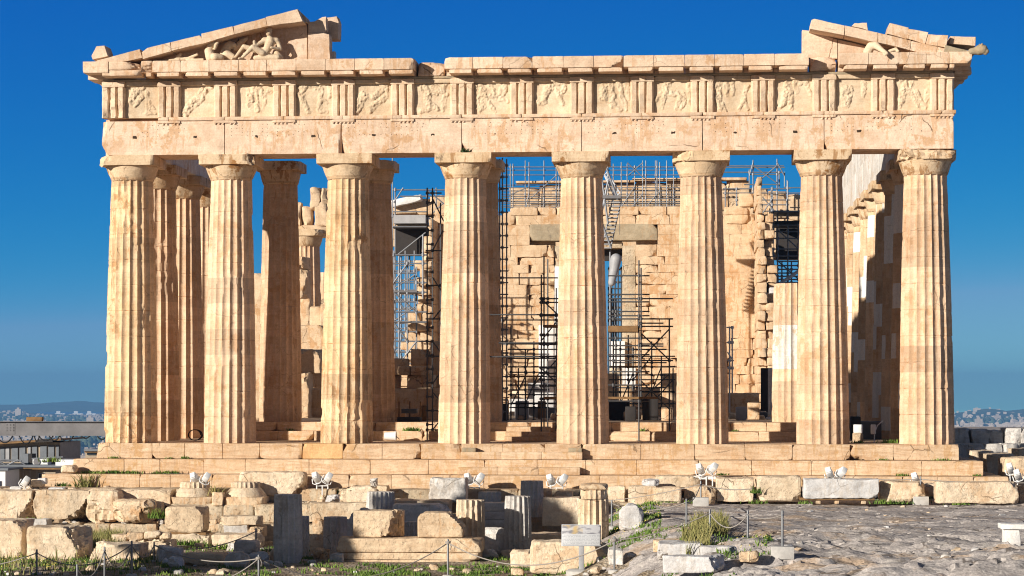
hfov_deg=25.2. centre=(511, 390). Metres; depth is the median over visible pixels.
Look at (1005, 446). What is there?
parapet block
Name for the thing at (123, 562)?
rope
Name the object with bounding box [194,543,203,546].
broken stone
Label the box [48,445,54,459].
window
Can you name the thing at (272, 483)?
stone block
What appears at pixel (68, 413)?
sea
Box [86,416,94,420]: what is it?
tower block
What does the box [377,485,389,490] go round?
stone block
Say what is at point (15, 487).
loose stone
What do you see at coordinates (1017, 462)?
stone block
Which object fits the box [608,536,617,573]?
barrier post
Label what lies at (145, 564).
wild flowers
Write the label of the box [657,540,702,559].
stone block
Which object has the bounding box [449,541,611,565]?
rope
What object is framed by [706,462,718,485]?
floodlight
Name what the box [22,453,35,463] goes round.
air conditioner
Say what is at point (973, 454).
stone block
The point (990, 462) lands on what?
stone block
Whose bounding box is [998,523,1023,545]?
bench
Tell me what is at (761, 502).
weed
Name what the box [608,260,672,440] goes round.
scaffold
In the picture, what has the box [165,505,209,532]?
stone block
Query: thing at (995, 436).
parapet block
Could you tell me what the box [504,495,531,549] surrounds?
column drum
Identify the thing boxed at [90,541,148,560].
stone block
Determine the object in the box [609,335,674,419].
scaffold
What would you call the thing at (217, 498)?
stone block
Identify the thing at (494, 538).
stone block
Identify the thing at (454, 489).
stone block
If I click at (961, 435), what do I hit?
parapet block
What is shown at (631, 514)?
stone block
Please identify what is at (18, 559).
rope
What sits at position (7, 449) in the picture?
window
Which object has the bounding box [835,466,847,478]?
floodlight
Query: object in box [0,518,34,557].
stone block
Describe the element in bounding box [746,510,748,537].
barrier post
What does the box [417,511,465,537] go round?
stone block
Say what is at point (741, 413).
stored block
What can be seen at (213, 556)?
stone block
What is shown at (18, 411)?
tower block
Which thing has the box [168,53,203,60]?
rising arms statue
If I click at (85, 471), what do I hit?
weed
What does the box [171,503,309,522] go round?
foundation wall
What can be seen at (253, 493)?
upturned capital
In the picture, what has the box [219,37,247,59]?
paired horse statue
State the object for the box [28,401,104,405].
hill
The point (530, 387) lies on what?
stored block
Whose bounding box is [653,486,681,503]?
stone block
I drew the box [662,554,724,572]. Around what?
stone block
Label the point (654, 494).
rope
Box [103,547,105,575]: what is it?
barrier post
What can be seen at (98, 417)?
city sprawl
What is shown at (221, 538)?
stone block
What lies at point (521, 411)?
stored block
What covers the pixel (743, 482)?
stone block
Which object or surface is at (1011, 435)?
parapet block
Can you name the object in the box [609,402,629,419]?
crate
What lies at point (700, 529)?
dry grass
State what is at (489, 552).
broken stone
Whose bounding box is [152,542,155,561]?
barrier post
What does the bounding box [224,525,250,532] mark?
stone block
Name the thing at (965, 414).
city sprawl
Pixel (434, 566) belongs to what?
pebble
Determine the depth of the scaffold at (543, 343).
86.53 m
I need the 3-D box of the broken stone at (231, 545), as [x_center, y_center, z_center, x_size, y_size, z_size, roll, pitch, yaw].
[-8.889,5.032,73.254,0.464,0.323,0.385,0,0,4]
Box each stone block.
[0,488,41,518]
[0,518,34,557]
[26,524,92,559]
[28,518,51,525]
[33,489,89,519]
[86,487,123,521]
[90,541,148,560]
[111,539,176,549]
[122,488,175,505]
[156,545,183,561]
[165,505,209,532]
[171,532,215,543]
[182,551,228,565]
[211,532,264,547]
[212,492,225,505]
[221,515,262,525]
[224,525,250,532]
[234,539,259,553]
[239,471,307,495]
[247,525,266,536]
[309,534,322,548]
[310,501,365,521]
[339,485,376,501]
[347,507,368,535]
[353,509,404,536]
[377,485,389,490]
[392,503,451,520]
[395,498,452,509]
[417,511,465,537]
[428,477,468,502]
[510,549,529,566]
[530,539,608,574]
[532,532,561,539]
[542,496,579,525]
[607,547,622,564]
[608,485,625,501]
[619,503,643,529]
[628,485,655,504]
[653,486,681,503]
[653,538,679,551]
[655,474,699,487]
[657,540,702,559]
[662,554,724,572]
[683,485,715,503]
[700,545,736,554]
[715,476,753,501]
[755,475,800,501]
[802,478,878,498]
[878,480,924,502]
[924,483,933,495]
[934,481,1018,503]
[967,448,986,455]
[969,450,993,460]
[979,452,1012,474]
[998,456,1023,485]
[1008,448,1023,455]
[1017,485,1023,502]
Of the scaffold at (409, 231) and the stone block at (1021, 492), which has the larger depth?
the scaffold at (409, 231)
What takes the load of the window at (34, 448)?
in the site cabin at (13, 450)
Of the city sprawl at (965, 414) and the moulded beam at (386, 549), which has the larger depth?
the city sprawl at (965, 414)
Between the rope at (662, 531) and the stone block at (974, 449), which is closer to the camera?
the rope at (662, 531)
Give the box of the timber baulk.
[26,417,43,420]
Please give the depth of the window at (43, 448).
150.34 m
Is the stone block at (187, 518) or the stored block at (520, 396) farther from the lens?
the stored block at (520, 396)
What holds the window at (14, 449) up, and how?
in the site cabin at (13, 450)
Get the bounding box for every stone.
[10,486,22,489]
[31,479,44,486]
[38,478,47,483]
[54,519,62,523]
[61,465,77,472]
[111,533,128,541]
[126,532,144,539]
[144,530,161,538]
[152,537,165,541]
[160,532,171,539]
[168,556,183,567]
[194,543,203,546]
[209,519,217,523]
[226,543,233,550]
[249,551,268,561]
[269,549,273,560]
[274,561,282,565]
[313,548,329,558]
[325,494,339,501]
[329,552,343,561]
[370,478,377,486]
[482,549,498,558]
[500,550,511,557]
[518,415,526,419]
[543,488,551,496]
[550,413,557,420]
[554,490,572,496]
[636,410,641,418]
[642,478,658,485]
[729,412,735,418]
[852,433,862,441]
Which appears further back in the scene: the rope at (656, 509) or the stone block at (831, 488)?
the stone block at (831, 488)
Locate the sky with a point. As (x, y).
(55, 191)
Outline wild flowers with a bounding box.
[1,501,766,568]
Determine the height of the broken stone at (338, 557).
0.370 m
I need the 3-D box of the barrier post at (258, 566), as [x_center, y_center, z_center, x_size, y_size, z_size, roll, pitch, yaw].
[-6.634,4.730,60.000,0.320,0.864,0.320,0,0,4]
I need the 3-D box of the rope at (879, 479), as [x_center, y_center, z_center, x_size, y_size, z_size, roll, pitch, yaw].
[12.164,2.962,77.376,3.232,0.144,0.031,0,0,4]
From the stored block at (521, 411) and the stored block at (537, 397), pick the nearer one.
the stored block at (521, 411)
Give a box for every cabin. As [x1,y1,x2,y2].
[0,437,84,462]
[0,463,61,485]
[0,467,22,486]
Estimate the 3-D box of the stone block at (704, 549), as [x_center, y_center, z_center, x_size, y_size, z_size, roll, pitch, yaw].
[4.778,3.731,53.055,0.856,0.298,0.519,0,0,4]
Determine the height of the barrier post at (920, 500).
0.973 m
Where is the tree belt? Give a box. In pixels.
[0,414,1023,447]
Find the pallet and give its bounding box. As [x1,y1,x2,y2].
[799,497,874,499]
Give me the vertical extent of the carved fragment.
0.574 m
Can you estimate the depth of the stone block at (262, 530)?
75.58 m
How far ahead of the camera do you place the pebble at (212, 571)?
63.83 m
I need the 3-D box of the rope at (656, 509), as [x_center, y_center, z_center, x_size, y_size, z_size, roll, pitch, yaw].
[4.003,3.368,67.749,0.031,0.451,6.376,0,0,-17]
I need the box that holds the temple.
[42,9,1008,490]
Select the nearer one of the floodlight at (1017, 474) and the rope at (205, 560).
the rope at (205, 560)
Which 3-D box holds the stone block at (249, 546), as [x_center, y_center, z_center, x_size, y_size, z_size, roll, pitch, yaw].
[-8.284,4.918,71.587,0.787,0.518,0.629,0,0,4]
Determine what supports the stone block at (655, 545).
on the ground at (839, 539)
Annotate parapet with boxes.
[55,459,73,465]
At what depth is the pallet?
77.06 m
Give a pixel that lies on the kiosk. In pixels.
(90, 452)
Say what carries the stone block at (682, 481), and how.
on the ground at (839, 539)
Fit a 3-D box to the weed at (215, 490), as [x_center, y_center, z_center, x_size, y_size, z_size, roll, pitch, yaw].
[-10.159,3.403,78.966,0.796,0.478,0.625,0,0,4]
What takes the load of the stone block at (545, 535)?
on the ground at (839, 539)
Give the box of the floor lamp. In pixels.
[871,420,882,441]
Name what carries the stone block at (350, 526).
on the ground at (839, 539)
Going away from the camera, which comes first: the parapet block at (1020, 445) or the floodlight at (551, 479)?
the floodlight at (551, 479)
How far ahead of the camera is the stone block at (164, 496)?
79.14 m
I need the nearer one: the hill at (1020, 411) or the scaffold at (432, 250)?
the scaffold at (432, 250)
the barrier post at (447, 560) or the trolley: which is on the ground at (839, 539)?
the barrier post at (447, 560)
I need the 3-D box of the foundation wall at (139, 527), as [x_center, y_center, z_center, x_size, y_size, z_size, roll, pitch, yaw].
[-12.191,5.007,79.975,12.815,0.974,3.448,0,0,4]
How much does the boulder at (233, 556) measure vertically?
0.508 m
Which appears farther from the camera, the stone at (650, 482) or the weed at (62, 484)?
the weed at (62, 484)
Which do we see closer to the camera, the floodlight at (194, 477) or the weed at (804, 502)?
the weed at (804, 502)
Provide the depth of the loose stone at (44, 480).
80.01 m
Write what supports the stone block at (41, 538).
on the ground at (839, 539)
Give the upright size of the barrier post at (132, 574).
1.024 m
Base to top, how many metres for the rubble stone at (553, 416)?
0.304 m
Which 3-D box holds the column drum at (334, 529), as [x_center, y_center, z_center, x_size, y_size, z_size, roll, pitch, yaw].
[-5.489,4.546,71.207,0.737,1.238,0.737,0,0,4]
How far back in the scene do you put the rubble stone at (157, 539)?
73.50 m
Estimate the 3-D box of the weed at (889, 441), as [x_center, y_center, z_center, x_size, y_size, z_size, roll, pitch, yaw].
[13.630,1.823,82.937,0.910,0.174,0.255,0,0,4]
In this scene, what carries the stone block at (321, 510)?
on the ground at (839, 539)
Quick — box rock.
[739,550,758,562]
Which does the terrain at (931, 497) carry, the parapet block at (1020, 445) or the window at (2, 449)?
the parapet block at (1020, 445)
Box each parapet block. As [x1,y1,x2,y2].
[954,427,969,442]
[955,443,968,457]
[968,429,988,442]
[968,443,984,448]
[982,443,1001,452]
[987,429,1002,442]
[999,443,1017,452]
[1000,428,1020,442]
[1014,443,1023,447]
[1021,428,1023,442]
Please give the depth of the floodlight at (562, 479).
79.14 m
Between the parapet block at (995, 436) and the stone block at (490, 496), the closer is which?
the stone block at (490, 496)
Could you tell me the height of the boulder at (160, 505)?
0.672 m
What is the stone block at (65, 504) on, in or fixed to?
on the ground at (839, 539)
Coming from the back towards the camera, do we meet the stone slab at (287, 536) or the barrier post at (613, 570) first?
the stone slab at (287, 536)
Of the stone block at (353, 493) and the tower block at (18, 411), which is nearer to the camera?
the stone block at (353, 493)
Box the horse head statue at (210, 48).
[205,41,223,59]
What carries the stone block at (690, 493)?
on the ground at (839, 539)
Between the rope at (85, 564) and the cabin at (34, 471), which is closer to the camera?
the rope at (85, 564)
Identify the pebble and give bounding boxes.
[86,565,94,570]
[173,569,183,573]
[206,569,216,573]
[216,570,224,573]
[219,568,231,573]
[429,564,438,569]
[462,568,472,573]
[511,567,523,574]
[590,566,600,574]
[794,547,802,550]
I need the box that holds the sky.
[0,0,1023,412]
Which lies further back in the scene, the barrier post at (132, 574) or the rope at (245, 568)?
the barrier post at (132, 574)
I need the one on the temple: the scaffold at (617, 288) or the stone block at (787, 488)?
the scaffold at (617, 288)
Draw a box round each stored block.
[395,408,406,420]
[421,405,425,420]
[503,404,508,420]
[509,399,532,411]
[512,391,524,398]
[515,401,528,418]
[528,383,549,398]
[535,392,553,406]
[538,401,545,418]
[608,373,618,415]
[610,368,621,383]
[625,406,635,420]
[661,407,672,420]
[736,407,746,419]
[747,402,759,419]
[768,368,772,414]
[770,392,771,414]
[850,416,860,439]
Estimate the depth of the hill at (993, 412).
9438.20 m
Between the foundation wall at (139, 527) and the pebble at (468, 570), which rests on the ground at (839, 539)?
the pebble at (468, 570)
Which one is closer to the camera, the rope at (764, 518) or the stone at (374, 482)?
the rope at (764, 518)
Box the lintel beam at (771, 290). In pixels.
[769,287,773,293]
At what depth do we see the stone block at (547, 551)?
62.90 m
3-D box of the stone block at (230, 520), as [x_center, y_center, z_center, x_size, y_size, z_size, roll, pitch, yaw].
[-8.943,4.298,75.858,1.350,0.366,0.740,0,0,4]
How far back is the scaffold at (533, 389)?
93.85 m
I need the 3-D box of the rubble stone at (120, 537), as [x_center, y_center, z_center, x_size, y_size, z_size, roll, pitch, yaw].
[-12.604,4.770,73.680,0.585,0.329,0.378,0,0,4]
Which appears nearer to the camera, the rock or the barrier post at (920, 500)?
the rock
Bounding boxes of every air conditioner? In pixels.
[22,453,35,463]
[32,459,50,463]
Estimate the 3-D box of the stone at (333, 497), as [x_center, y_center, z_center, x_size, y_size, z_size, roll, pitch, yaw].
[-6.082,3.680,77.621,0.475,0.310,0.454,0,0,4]
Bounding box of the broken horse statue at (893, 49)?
[878,47,898,51]
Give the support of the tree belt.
on the plain
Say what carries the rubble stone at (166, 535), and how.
on the rubble stone at (157, 539)
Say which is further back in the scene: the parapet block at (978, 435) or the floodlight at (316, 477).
the parapet block at (978, 435)
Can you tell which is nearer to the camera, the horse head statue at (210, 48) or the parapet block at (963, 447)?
the horse head statue at (210, 48)
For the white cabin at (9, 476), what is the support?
on the terrain at (931, 497)
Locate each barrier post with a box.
[32,549,41,574]
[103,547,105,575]
[126,541,137,575]
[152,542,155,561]
[258,555,259,575]
[443,539,452,575]
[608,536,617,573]
[609,500,615,529]
[681,499,689,525]
[693,481,708,505]
[709,509,710,526]
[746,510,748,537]
[771,510,793,559]
[912,476,928,504]
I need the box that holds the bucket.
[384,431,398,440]
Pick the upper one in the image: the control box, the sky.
the sky
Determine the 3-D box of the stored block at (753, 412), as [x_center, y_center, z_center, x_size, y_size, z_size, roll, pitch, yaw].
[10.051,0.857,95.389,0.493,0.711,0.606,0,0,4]
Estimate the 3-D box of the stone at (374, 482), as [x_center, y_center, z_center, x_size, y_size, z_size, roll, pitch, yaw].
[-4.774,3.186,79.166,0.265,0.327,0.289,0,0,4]
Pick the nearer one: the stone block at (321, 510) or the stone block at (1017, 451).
the stone block at (321, 510)
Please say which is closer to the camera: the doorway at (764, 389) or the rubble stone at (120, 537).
the rubble stone at (120, 537)
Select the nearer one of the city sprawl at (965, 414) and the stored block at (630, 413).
the stored block at (630, 413)
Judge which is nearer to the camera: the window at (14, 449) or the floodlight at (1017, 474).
the floodlight at (1017, 474)
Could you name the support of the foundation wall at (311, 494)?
on the foundation wall at (266, 510)
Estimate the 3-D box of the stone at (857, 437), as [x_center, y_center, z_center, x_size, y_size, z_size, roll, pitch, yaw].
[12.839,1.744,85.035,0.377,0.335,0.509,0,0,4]
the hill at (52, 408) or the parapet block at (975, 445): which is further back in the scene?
the hill at (52, 408)
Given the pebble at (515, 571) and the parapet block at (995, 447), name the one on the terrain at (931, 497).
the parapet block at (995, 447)
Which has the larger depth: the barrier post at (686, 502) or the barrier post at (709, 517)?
the barrier post at (686, 502)
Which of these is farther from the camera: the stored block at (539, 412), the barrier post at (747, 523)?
the stored block at (539, 412)
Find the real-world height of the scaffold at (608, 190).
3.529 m
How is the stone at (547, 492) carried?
on the ground at (839, 539)
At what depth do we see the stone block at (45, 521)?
77.47 m
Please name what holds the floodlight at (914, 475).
on the stone block at (895, 490)
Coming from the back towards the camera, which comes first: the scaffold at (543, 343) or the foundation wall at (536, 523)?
the scaffold at (543, 343)
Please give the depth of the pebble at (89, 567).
65.05 m
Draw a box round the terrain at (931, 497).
[450,427,1023,500]
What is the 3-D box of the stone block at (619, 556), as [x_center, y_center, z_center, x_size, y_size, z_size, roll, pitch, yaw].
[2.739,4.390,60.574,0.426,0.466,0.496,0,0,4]
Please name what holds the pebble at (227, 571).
on the ground at (839, 539)
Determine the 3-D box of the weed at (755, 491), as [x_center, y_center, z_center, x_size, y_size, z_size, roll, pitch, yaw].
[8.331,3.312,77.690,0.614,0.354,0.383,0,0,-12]
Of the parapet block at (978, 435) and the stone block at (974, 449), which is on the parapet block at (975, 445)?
the parapet block at (978, 435)
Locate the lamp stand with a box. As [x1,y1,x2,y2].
[317,485,327,498]
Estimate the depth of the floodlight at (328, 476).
79.58 m
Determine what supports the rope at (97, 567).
attached to the barrier post at (104, 561)
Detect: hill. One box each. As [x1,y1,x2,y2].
[0,404,104,411]
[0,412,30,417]
[27,412,101,416]
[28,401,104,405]
[954,409,1023,417]
[1008,409,1023,413]
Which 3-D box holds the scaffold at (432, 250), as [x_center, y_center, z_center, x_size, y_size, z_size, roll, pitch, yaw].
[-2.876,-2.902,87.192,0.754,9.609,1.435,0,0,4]
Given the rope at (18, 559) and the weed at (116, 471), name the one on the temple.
the weed at (116, 471)
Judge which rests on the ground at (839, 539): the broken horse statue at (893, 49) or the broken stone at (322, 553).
the broken stone at (322, 553)
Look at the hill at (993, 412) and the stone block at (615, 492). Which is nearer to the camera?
the stone block at (615, 492)
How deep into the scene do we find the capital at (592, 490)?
68.48 m
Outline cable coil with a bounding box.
[188,429,202,440]
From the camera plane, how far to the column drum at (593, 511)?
68.51 m
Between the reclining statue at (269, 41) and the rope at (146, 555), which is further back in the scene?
the reclining statue at (269, 41)
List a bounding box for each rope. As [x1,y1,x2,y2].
[0,553,35,564]
[38,545,130,565]
[78,551,104,575]
[106,545,131,567]
[133,545,153,557]
[154,545,255,561]
[156,531,255,549]
[232,560,256,575]
[261,544,445,575]
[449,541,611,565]
[608,484,699,500]
[612,502,684,510]
[617,513,708,540]
[702,484,752,489]
[710,514,746,527]
[747,514,780,518]
[824,476,919,479]
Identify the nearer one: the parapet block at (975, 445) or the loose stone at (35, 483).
the loose stone at (35, 483)
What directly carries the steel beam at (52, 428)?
on the terrain at (931, 497)
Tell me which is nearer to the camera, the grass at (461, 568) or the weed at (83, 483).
the grass at (461, 568)
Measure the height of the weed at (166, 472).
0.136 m
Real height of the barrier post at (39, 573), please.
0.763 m
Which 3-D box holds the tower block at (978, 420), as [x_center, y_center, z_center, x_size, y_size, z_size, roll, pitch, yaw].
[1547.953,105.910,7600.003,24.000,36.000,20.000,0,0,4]
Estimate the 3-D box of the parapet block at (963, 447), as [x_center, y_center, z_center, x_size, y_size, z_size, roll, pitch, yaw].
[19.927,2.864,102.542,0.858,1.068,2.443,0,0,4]
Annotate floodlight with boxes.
[18,476,30,488]
[190,472,199,481]
[199,472,210,487]
[312,472,321,488]
[321,472,333,488]
[464,472,474,488]
[473,473,484,488]
[546,474,556,487]
[556,473,568,488]
[695,463,705,480]
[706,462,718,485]
[824,466,835,477]
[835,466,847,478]
[910,472,921,480]
[1005,462,1015,479]
[1012,469,1023,484]
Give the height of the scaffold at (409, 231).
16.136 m
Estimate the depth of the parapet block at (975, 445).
101.32 m
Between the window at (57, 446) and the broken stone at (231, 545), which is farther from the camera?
the window at (57, 446)
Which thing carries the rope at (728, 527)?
attached to the barrier post at (747, 523)
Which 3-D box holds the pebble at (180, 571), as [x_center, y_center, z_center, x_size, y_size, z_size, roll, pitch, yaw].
[-9.294,5.078,63.779,0.300,0.206,0.301,0,0,4]
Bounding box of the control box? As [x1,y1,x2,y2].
[853,424,862,432]
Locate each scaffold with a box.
[392,158,444,357]
[392,235,425,364]
[425,188,443,440]
[490,256,557,431]
[498,158,557,420]
[501,160,679,208]
[508,322,557,419]
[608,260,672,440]
[608,267,621,372]
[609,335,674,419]
[723,159,800,220]
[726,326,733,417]
[771,181,799,282]
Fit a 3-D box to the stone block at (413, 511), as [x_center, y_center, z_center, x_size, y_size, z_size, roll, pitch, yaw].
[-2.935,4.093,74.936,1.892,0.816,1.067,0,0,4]
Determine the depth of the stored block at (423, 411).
91.13 m
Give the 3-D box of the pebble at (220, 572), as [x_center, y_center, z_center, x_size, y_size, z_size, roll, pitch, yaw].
[-8.092,5.079,63.638,0.303,0.195,0.302,0,0,4]
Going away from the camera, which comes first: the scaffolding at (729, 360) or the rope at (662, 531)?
the rope at (662, 531)
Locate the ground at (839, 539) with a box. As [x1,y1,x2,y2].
[0,499,1023,575]
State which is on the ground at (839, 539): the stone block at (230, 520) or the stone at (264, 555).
the stone at (264, 555)
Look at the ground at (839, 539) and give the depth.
61.89 m
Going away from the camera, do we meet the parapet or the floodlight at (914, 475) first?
the floodlight at (914, 475)
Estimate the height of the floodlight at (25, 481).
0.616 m
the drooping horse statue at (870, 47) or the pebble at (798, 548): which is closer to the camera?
the pebble at (798, 548)
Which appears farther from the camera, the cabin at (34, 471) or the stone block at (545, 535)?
the cabin at (34, 471)
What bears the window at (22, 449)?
in the site cabin at (13, 450)
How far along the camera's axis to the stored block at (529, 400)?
115.91 m
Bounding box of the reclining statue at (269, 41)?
[231,27,283,59]
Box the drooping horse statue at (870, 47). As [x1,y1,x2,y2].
[863,42,888,55]
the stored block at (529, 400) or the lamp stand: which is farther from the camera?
the stored block at (529, 400)
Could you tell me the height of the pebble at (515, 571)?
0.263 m
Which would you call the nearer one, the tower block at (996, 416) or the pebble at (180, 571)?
the pebble at (180, 571)
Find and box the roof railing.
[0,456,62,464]
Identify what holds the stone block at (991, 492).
on the ground at (839, 539)
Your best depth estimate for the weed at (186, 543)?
75.15 m
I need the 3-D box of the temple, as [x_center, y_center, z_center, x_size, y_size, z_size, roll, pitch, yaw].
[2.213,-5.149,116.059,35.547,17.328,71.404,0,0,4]
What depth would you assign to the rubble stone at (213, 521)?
78.19 m
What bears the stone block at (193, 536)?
on the ground at (839, 539)
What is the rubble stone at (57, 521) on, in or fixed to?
on the foundation wall at (139, 527)
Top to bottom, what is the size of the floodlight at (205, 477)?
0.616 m
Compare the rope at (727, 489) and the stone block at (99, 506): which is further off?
the stone block at (99, 506)
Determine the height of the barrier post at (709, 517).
0.762 m
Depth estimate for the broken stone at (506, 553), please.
70.11 m
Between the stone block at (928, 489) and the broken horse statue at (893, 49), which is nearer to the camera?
the stone block at (928, 489)
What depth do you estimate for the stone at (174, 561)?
65.86 m
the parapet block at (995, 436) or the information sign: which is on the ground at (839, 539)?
the information sign
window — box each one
[0,447,4,461]
[5,447,9,461]
[11,446,17,461]
[19,446,25,459]
[32,446,37,457]
[40,445,46,456]
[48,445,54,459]
[56,445,58,459]
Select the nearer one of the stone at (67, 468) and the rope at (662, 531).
the rope at (662, 531)
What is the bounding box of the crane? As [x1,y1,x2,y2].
[602,168,621,372]
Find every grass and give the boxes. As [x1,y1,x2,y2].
[0,500,773,575]
[0,509,731,575]
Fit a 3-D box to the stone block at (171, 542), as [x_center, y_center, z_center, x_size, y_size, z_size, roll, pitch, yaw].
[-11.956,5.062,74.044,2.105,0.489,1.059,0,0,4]
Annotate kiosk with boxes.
[84,448,97,457]
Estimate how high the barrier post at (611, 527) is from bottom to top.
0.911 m
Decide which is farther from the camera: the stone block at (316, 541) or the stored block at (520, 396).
the stored block at (520, 396)
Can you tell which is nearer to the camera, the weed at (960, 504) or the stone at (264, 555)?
the stone at (264, 555)
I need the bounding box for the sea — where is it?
[34,412,103,414]
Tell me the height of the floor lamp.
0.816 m
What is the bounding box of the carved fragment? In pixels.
[312,518,323,533]
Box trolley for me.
[397,401,421,421]
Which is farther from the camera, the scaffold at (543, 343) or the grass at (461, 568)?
the scaffold at (543, 343)
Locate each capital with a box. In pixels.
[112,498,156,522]
[171,481,211,503]
[224,481,268,506]
[579,482,607,498]
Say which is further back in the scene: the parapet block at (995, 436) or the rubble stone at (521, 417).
the parapet block at (995, 436)
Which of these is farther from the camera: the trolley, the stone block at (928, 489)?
the trolley
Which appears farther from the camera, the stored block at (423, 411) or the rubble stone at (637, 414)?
the rubble stone at (637, 414)
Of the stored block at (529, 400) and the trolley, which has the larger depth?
the stored block at (529, 400)
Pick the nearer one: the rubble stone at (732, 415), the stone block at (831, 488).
the stone block at (831, 488)
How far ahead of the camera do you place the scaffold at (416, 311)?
137.41 m
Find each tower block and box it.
[15,408,21,415]
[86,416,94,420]
[975,417,982,425]
[994,414,1000,419]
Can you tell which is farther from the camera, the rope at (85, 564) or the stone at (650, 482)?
the stone at (650, 482)
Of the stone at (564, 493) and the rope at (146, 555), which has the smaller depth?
the rope at (146, 555)
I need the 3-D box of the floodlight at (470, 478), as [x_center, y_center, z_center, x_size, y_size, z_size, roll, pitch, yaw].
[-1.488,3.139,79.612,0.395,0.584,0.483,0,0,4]
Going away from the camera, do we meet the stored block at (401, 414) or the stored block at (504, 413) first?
the stored block at (401, 414)
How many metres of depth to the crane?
133.05 m
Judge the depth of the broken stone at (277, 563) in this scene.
66.65 m
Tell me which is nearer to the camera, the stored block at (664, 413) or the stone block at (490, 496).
the stone block at (490, 496)
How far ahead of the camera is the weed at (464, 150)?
81.98 m
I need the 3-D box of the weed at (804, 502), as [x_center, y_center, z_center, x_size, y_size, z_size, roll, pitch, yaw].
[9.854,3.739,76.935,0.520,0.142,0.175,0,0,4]
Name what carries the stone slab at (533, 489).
on the ground at (839, 539)
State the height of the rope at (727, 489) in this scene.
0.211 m
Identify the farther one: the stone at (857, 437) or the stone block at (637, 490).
the stone at (857, 437)
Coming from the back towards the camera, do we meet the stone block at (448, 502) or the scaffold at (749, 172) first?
the scaffold at (749, 172)
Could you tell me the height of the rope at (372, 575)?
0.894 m
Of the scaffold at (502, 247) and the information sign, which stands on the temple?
the scaffold at (502, 247)
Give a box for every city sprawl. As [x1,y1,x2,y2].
[0,410,104,440]
[954,407,1023,426]
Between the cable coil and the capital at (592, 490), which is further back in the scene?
the cable coil
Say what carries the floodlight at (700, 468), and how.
attached to the lamp stand
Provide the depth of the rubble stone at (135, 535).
73.46 m
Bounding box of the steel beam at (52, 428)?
[0,421,105,443]
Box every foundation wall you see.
[0,486,627,501]
[52,520,313,540]
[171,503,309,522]
[451,501,627,531]
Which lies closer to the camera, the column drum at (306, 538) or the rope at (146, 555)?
the rope at (146, 555)
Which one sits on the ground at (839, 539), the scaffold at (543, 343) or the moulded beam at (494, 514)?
the moulded beam at (494, 514)
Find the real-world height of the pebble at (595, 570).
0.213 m
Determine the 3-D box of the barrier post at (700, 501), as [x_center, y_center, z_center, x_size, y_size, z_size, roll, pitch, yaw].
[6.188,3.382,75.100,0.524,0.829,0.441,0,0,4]
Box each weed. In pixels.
[38,457,64,461]
[51,482,75,486]
[71,470,102,487]
[81,470,108,472]
[102,470,122,473]
[122,470,143,473]
[147,508,164,518]
[151,470,180,473]
[176,538,209,545]
[206,543,227,548]
[207,484,226,495]
[402,427,420,430]
[460,147,471,151]
[740,499,767,503]
[749,484,762,492]
[798,500,812,503]
[869,498,913,503]
[876,438,897,442]
[943,502,975,504]
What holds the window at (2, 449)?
in the site cabin at (13, 450)
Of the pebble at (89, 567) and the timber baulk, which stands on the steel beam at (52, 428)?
the timber baulk
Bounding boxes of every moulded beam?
[337,536,483,561]
[485,502,504,526]
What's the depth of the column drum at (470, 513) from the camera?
69.69 m
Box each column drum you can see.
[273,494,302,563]
[302,516,309,557]
[323,516,346,554]
[366,491,394,509]
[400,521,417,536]
[456,499,484,548]
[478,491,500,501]
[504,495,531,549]
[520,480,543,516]
[578,499,608,539]
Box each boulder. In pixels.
[155,501,163,520]
[224,552,249,567]
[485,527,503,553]
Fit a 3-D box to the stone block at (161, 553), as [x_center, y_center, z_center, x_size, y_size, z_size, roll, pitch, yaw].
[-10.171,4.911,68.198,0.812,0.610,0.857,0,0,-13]
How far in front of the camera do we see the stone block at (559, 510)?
75.69 m
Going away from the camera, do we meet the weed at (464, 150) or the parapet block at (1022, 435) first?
the weed at (464, 150)
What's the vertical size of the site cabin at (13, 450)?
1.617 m
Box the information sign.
[561,524,600,575]

